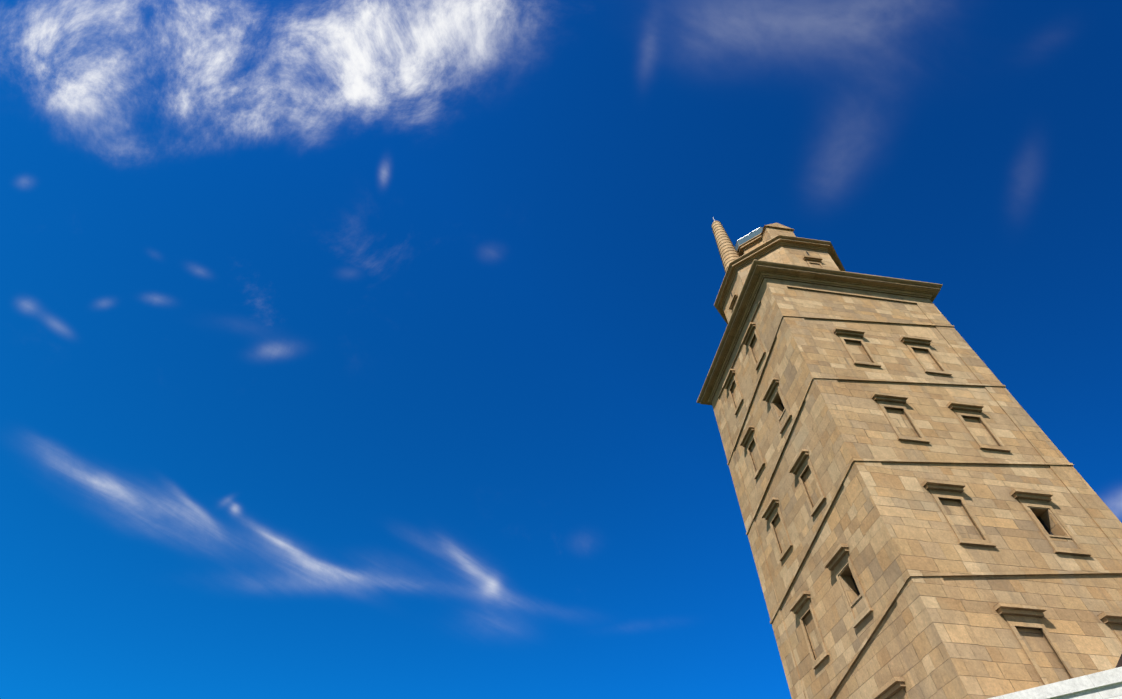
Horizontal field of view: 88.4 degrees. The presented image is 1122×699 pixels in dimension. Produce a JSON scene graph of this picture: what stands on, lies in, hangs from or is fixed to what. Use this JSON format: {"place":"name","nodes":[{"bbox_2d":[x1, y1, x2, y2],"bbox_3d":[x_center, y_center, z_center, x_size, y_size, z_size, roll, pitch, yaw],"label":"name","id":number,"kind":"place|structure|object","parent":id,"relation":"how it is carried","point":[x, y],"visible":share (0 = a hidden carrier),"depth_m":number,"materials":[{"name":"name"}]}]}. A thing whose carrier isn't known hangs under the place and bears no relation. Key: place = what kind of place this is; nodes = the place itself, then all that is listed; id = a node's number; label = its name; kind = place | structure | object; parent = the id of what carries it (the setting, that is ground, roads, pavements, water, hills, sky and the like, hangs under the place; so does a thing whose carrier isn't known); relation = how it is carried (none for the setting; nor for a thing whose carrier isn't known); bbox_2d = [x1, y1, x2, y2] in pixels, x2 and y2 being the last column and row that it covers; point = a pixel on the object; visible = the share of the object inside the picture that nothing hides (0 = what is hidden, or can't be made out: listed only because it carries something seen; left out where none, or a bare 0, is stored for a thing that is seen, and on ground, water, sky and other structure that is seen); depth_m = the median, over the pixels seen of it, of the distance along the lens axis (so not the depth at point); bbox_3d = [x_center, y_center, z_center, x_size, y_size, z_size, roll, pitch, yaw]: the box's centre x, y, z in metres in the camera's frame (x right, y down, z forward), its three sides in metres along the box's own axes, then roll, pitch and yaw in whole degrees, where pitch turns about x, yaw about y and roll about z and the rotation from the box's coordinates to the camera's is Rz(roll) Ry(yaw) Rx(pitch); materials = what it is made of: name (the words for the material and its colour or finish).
{"place":"outdoors","nodes":[
{"label":"outdoors","id":0,"kind":"place"},
{"bbox_2d":[0,0,1121,698],"label":"sky","id":1,"kind":"structure","parent":0,"point":[349,349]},
{"bbox_2d":[697,233,1121,698],"bbox_3d":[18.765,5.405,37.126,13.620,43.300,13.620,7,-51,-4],"label":"tower","id":2,"kind":"structure","parent":0,"point":[927,512],"depth_m":28.14,"materials":[{"name":"stone"}]},
{"bbox_2d":[711,218,739,272],"bbox_3d":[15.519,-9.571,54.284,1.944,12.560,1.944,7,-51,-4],"label":"spire","id":3,"kind":"structure","parent":2,"relation":"on","point":[728,252],"depth_m":53.61,"materials":[{"name":"stone"}]},
{"bbox_2d":[735,227,762,250],"bbox_3d":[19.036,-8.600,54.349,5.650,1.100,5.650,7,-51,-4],"label":"glass railing","id":4,"kind":"object","parent":2,"relation":"on","point":[749,236],"visible":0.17,"depth_m":53.08,"materials":[{"name":"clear glass"}]},
{"bbox_2d":[761,223,795,242],"bbox_3d":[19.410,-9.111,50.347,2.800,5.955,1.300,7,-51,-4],"label":"tower gable","id":5,"kind":"structure","parent":2,"relation":"on","point":[770,231],"depth_m":51.41,"materials":[{"name":"beige stone"}]},
{"label":"ground","id":6,"kind":"structure","parent":0,"visible":0},
{"bbox_2d":[988,667,1121,698],"bbox_3d":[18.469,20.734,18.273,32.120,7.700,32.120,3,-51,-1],"label":"platform wall","id":7,"kind":"structure","parent":6,"relation":"on","point":[1106,684],"depth_m":11.95,"materials":[{"name":"stone"}]},
{"bbox_2d":[1115,654,1121,667],"bbox_3d":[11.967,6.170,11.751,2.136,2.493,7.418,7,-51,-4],"label":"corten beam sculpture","id":8,"kind":"object","parent":7,"relation":"on","point":[1119,663],"depth_m":12.01,"materials":[{"name":"metal"}]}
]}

